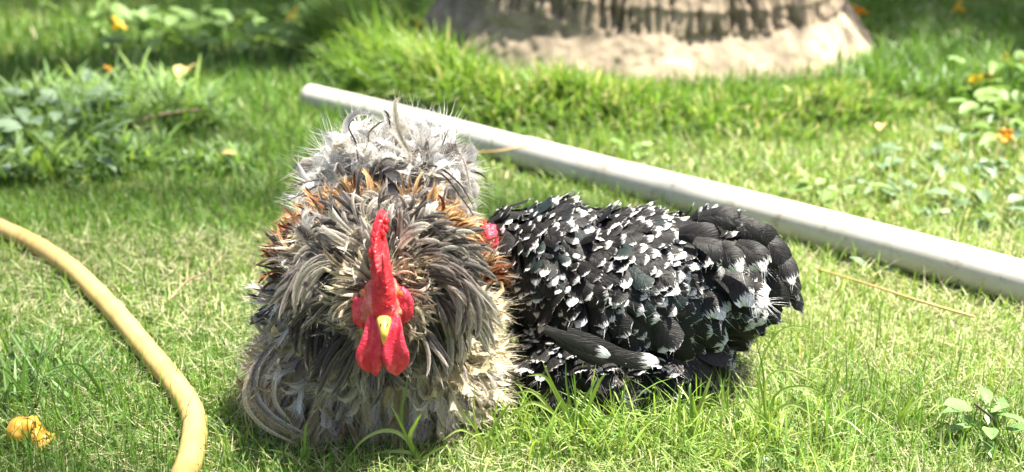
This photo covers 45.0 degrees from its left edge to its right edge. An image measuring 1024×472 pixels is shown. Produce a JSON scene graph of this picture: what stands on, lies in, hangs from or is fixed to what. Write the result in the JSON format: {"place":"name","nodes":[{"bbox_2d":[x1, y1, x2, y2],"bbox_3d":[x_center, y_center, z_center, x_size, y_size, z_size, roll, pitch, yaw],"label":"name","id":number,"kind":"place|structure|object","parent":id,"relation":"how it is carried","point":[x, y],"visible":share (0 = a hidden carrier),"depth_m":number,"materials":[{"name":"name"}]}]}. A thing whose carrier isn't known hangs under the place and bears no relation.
{"place":"outdoors","nodes":[
{"label":"outdoors","id":0,"kind":"place"},
{"bbox_2d":[0,0,1023,471],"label":"ground","id":1,"kind":"structure","parent":0,"point":[486,186],"depth_m":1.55,"materials":[{"name":"green plant"}]},
{"bbox_2d":[5,415,55,452],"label":"fallen flower","id":2,"kind":"object","parent":1,"relation":"on","point":[17,424],"visible":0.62,"depth_m":1.08,"materials":[{"name":"yellow plant"}]},
{"bbox_2d":[1,88,78,145],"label":"leafy weed","id":3,"kind":"object","parent":1,"relation":"on","point":[23,114],"visible":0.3,"depth_m":2.00,"materials":[{"name":"green plant"}]},
{"bbox_2d":[0,69,131,133],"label":"leafy weed","id":4,"kind":"object","parent":1,"relation":"on","point":[97,89],"visible":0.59,"depth_m":2.06,"materials":[{"name":"green plant"}]},
{"bbox_2d":[0,111,133,187],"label":"leafy weed","id":5,"kind":"object","parent":1,"relation":"on","point":[8,125],"visible":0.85,"depth_m":1.85,"materials":[{"name":"green plant"}]},
{"bbox_2d":[39,334,123,403],"bbox_3d":[-0.426,0.124,1.147,0.123,0.076,0.021,0,20,0],"label":"grass tuft","id":6,"kind":"object","parent":1,"relation":"on","point":[85,369],"visible":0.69,"depth_m":1.15,"materials":[{"name":"green plant"}]},
{"bbox_2d":[40,0,151,37],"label":"leafy weed","id":7,"kind":"object","parent":1,"relation":"on","point":[98,6],"visible":0.46,"depth_m":2.92,"materials":[{"name":"green plant"}]},
{"bbox_2d":[0,219,207,471],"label":"garden hose","id":8,"kind":"object","parent":1,"relation":"on","point":[115,311],"visible":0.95,"depth_m":1.25,"materials":[{"name":"yellow rubber"}]},
{"bbox_2d":[104,65,114,72],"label":"fallen flower","id":9,"kind":"object","parent":1,"relation":"on","point":[108,68],"visible":0.55,"depth_m":2.32,"materials":[{"name":"orange plant"}]},
{"bbox_2d":[111,16,126,29],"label":"fallen flower","id":10,"kind":"object","parent":1,"relation":"on","point":[117,23],"visible":0.84,"depth_m":2.76,"materials":[{"name":"yellow plant"}]},
{"bbox_2d":[69,2,186,48],"bbox_3d":[-0.866,-0.462,2.798,0.211,0.111,0.248,11,23,29],"label":"leafy weed","id":11,"kind":"object","parent":1,"relation":"on","point":[121,12],"visible":0.74,"depth_m":2.83,"materials":[{"name":"green plant"}]},
{"bbox_2d":[105,108,199,134],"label":"dry twig","id":12,"kind":"object","parent":1,"relation":"on","point":[167,114],"visible":0.59,"depth_m":2.04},
{"bbox_2d":[97,29,216,60],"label":"leafy weed","id":13,"kind":"object","parent":1,"relation":"on","point":[116,38],"visible":0.8,"depth_m":2.64,"materials":[{"name":"green plant"}]},
{"bbox_2d":[173,64,195,77],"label":"fallen leaf","id":14,"kind":"object","parent":1,"relation":"on","point":[185,69],"visible":0.9,"depth_m":2.36,"materials":[{"name":"yellow plant"}]},
{"bbox_2d":[138,5,233,34],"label":"leafy weed","id":15,"kind":"object","parent":1,"relation":"on","point":[171,19],"visible":0.51,"depth_m":2.88,"materials":[{"name":"green plant"}]},
{"bbox_2d":[167,254,220,301],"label":"dry twig","id":16,"kind":"object","parent":1,"relation":"on","point":[179,288],"visible":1,"depth_m":1.39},
{"bbox_2d":[192,220,227,229],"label":"leafy weed","id":17,"kind":"object","parent":1,"relation":"on","point":[207,225],"visible":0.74,"depth_m":1.62,"materials":[{"name":"green plant"}]},
{"bbox_2d":[176,9,270,40],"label":"leafy weed","id":18,"kind":"object","parent":1,"relation":"on","point":[194,20],"visible":0.82,"depth_m":2.78,"materials":[{"name":"green plant"}]},
{"bbox_2d":[198,19,302,61],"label":"leafy weed","id":19,"kind":"object","parent":1,"relation":"on","point":[249,28],"visible":0.83,"depth_m":2.67,"materials":[{"name":"green plant"}]},
{"bbox_2d":[229,1,310,37],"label":"leafy weed","id":20,"kind":"object","parent":1,"relation":"on","point":[281,7],"visible":0.31,"depth_m":2.97,"materials":[{"name":"green plant"}]},
{"bbox_2d":[255,22,301,39],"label":"leafy weed","id":21,"kind":"object","parent":1,"relation":"on","point":[281,31],"visible":0.2,"depth_m":2.70,"materials":[{"name":"green plant"}]},
{"bbox_2d":[285,6,298,21],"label":"fallen flower","id":22,"kind":"object","parent":1,"relation":"on","point":[289,17],"visible":0.45,"depth_m":2.87,"materials":[{"name":"yellow plant"}]},
{"bbox_2d":[267,423,331,467],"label":"grass tuft","id":23,"kind":"object","parent":1,"relation":"on","point":[301,449],"visible":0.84,"depth_m":1.05,"materials":[{"name":"green plant"}]},
{"bbox_2d":[214,90,529,457],"bbox_3d":[-0.114,0.024,1.134,0.300,0.336,0.331,9,22,24],"label":"rooster","id":24,"kind":"object","parent":1,"relation":"on","point":[373,295],"visible":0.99,"depth_m":1.06},
{"bbox_2d":[349,378,447,468],"bbox_3d":[-0.096,0.154,1.042,0.089,0.091,0.022,3,20,9],"label":"grass tuft","id":25,"kind":"object","parent":1,"relation":"on","point":[406,438],"visible":0.94,"depth_m":1.04,"materials":[{"name":"green plant"}]},
{"bbox_2d":[414,18,422,28],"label":"fallen flower","id":26,"kind":"object","parent":1,"relation":"on","point":[417,22],"visible":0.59,"depth_m":2.76,"materials":[{"name":"yellow plant"}]},
{"bbox_2d":[442,386,526,457],"bbox_3d":[-0.023,0.157,1.065,0.079,0.071,0.018,-4,20,-10],"label":"grass tuft","id":27,"kind":"object","parent":1,"relation":"on","point":[480,440],"visible":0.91,"depth_m":1.06,"materials":[{"name":"green plant"}]},
{"bbox_2d":[0,0,1023,425],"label":"tussock grass","id":28,"kind":"structure","parent":1,"relation":"on","point":[354,34],"depth_m":2.14,"materials":[{"name":"green plant"}]},
{"bbox_2d":[222,148,236,153],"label":"fallen leaf","id":29,"kind":"object","parent":28,"relation":"on","point":[231,151],"visible":0.97,"depth_m":1.86,"materials":[{"name":"yellow plant"}]},
{"bbox_2d":[495,414,598,458],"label":"grass tuft","id":30,"kind":"object","parent":1,"relation":"on","point":[529,446],"visible":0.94,"depth_m":1.06,"materials":[{"name":"green plant"}]},
{"bbox_2d":[506,359,655,444],"bbox_3d":[0.064,0.144,1.080,0.139,0.084,0.024,0,20,0],"label":"grass tuft","id":31,"kind":"object","parent":1,"relation":"on","point":[547,407],"visible":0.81,"depth_m":1.08,"materials":[{"name":"green plant"}]},
{"bbox_2d":[611,138,653,158],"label":"leafy weed","id":32,"kind":"object","parent":1,"relation":"on","point":[636,154],"visible":0.93,"depth_m":1.95,"materials":[{"name":"green plant"}]},
{"bbox_2d":[478,188,804,421],"bbox_3d":[0.113,0.063,1.183,0.323,0.214,0.232,-5,21,-13],"label":"hen","id":33,"kind":"object","parent":1,"relation":"on","point":[635,293],"visible":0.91,"depth_m":1.13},
{"bbox_2d":[416,0,878,85],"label":"palm tree","id":34,"kind":"object","parent":1,"relation":"on","point":[723,35],"visible":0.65,"depth_m":2.39,"materials":[{"name":"brown plant"}]},
{"bbox_2d":[300,84,1023,304],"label":"plastic pipe","id":35,"kind":"object","parent":1,"relation":"on","point":[945,259],"visible":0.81,"depth_m":1.60,"materials":[{"name":"grey plastic"}]},
{"bbox_2d":[478,144,528,153],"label":"dry stalk","id":36,"kind":"object","parent":35,"relation":"on","point":[493,151],"visible":0.81,"depth_m":1.81,"materials":[{"name":"beige plant"}]},
{"bbox_2d":[642,374,735,443],"bbox_3d":[0.154,0.152,1.075,0.082,0.072,0.021,0,20,0],"label":"grass tuft","id":37,"kind":"object","parent":1,"relation":"on","point":[694,411],"visible":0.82,"depth_m":1.08,"materials":[{"name":"green plant"}]},
{"bbox_2d":[750,445,799,471],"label":"leafy weed","id":38,"kind":"object","parent":1,"relation":"on","point":[791,458],"visible":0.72,"depth_m":1.05,"materials":[{"name":"green plant"}]},
{"bbox_2d":[736,325,831,444],"bbox_3d":[0.238,0.131,1.073,0.084,0.115,0.015,3,20,8],"label":"grass tuft","id":39,"kind":"object","parent":1,"relation":"on","point":[763,397],"visible":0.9,"depth_m":1.07,"materials":[{"name":"green plant"}]},
{"bbox_2d":[774,172,838,207],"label":"leafy weed","id":40,"kind":"object","parent":1,"relation":"on","point":[818,181],"visible":0.77,"depth_m":1.74,"materials":[{"name":"green plant"}]},
{"bbox_2d":[800,360,879,387],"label":"grass tuft","id":41,"kind":"object","parent":1,"relation":"on","point":[828,372],"visible":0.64,"depth_m":1.19,"materials":[{"name":"green plant"}]},
{"bbox_2d":[790,172,890,214],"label":"leafy weed","id":42,"kind":"object","parent":1,"relation":"on","point":[803,186],"visible":0.87,"depth_m":1.72,"materials":[{"name":"green plant"}]},
{"bbox_2d":[822,429,863,442],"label":"leafy weed","id":43,"kind":"object","parent":1,"relation":"on","point":[837,430],"visible":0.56,"depth_m":1.08,"materials":[{"name":"green plant"}]},
{"bbox_2d":[852,5,868,16],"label":"fallen flower","id":44,"kind":"object","parent":1,"relation":"on","point":[859,11],"visible":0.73,"depth_m":2.90,"materials":[{"name":"orange plant"}]},
{"bbox_2d":[849,257,897,277],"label":"leafy weed","id":45,"kind":"object","parent":1,"relation":"on","point":[860,261],"visible":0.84,"depth_m":1.48,"materials":[{"name":"green plant"}]},
{"bbox_2d":[875,122,886,130],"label":"fallen leaf","id":46,"kind":"object","parent":1,"relation":"on","point":[879,126],"visible":1,"depth_m":2.00,"materials":[{"name":"yellow plant"}]},
{"bbox_2d":[843,163,935,202],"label":"leafy weed","id":47,"kind":"object","parent":1,"relation":"on","point":[909,182],"visible":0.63,"depth_m":1.77,"materials":[{"name":"green plant"}]},
{"bbox_2d":[815,268,974,317],"bbox_3d":[0.419,0.062,1.373,0.194,0.007,0.013,19,27,41],"label":"dry stalk","id":48,"kind":"object","parent":1,"relation":"on","point":[924,302],"visible":0.98,"depth_m":1.35,"materials":[{"name":"beige plant"}]},
{"bbox_2d":[858,142,950,177],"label":"leafy weed","id":49,"kind":"object","parent":1,"relation":"on","point":[897,160],"visible":0.58,"depth_m":1.89,"materials":[{"name":"green plant"}]},
{"bbox_2d":[898,390,935,436],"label":"grass tuft","id":50,"kind":"object","parent":1,"relation":"on","point":[904,412],"visible":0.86,"depth_m":1.10,"materials":[{"name":"green plant"}]},
{"bbox_2d":[878,178,960,216],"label":"leafy weed","id":51,"kind":"object","parent":1,"relation":"on","point":[896,189],"visible":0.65,"depth_m":1.70,"materials":[{"name":"green plant"}]},
{"bbox_2d":[952,0,965,11],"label":"fallen flower","id":52,"kind":"object","parent":1,"relation":"on","point":[958,7],"visible":0.96,"depth_m":2.98,"materials":[{"name":"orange plant"}]},
{"bbox_2d":[917,141,1013,178],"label":"leafy weed","id":53,"kind":"object","parent":1,"relation":"on","point":[967,169],"visible":0.67,"depth_m":1.85,"materials":[{"name":"green plant"}]},
{"bbox_2d":[922,182,1023,237],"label":"leafy weed","id":54,"kind":"object","parent":1,"relation":"on","point":[962,188],"visible":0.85,"depth_m":1.68,"materials":[{"name":"green plant"}]},
{"bbox_2d":[968,74,982,85],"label":"fallen flower","id":55,"kind":"object","parent":1,"relation":"on","point":[970,79],"visible":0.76,"depth_m":2.24,"materials":[{"name":"yellow plant"}]},
{"bbox_2d":[934,114,1023,153],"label":"leafy weed","id":56,"kind":"object","parent":1,"relation":"on","point":[1015,134],"visible":0.59,"depth_m":1.99,"materials":[{"name":"green plant"}]},
{"bbox_2d":[941,386,1023,458],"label":"leafy weed","id":57,"kind":"object","parent":1,"relation":"on","point":[956,405],"visible":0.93,"depth_m":1.08,"materials":[{"name":"green plant"}]},
{"bbox_2d":[947,86,1023,126],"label":"leafy weed","id":58,"kind":"object","parent":1,"relation":"on","point":[965,107],"visible":0.59,"depth_m":2.08,"materials":[{"name":"green plant"}]},
{"bbox_2d":[948,51,1023,95],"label":"leafy weed","id":59,"kind":"object","parent":1,"relation":"on","point":[993,65],"visible":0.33,"depth_m":2.29,"materials":[{"name":"green plant"}]},
{"bbox_2d":[955,101,1023,163],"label":"leafy weed","id":60,"kind":"object","parent":1,"relation":"on","point":[1006,108],"visible":0.73,"depth_m":2.00,"materials":[{"name":"green plant"}]},
{"bbox_2d":[984,72,999,83],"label":"fallen flower","id":61,"kind":"object","parent":1,"relation":"on","point":[990,76],"visible":0.71,"depth_m":2.27,"materials":[{"name":"yellow plant"}]},
{"bbox_2d":[974,79,1023,113],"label":"leafy weed","id":62,"kind":"object","parent":1,"relation":"on","point":[1018,96],"visible":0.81,"depth_m":2.13,"materials":[{"name":"green plant"}]},
{"bbox_2d":[980,157,1023,194],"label":"leafy weed","id":63,"kind":"object","parent":1,"relation":"on","point":[1021,179],"visible":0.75,"depth_m":1.79,"materials":[{"name":"green plant"}]},
{"bbox_2d":[998,52,1008,62],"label":"fallen flower","id":64,"kind":"object","parent":1,"relation":"on","point":[1006,56],"visible":0.23,"depth_m":2.42,"materials":[{"name":"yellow plant"}]},
{"bbox_2d":[996,128,1013,142],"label":"fallen flower","id":65,"kind":"object","parent":1,"relation":"on","point":[1003,134],"visible":1,"depth_m":1.89,"materials":[{"name":"orange plant"}]}
]}

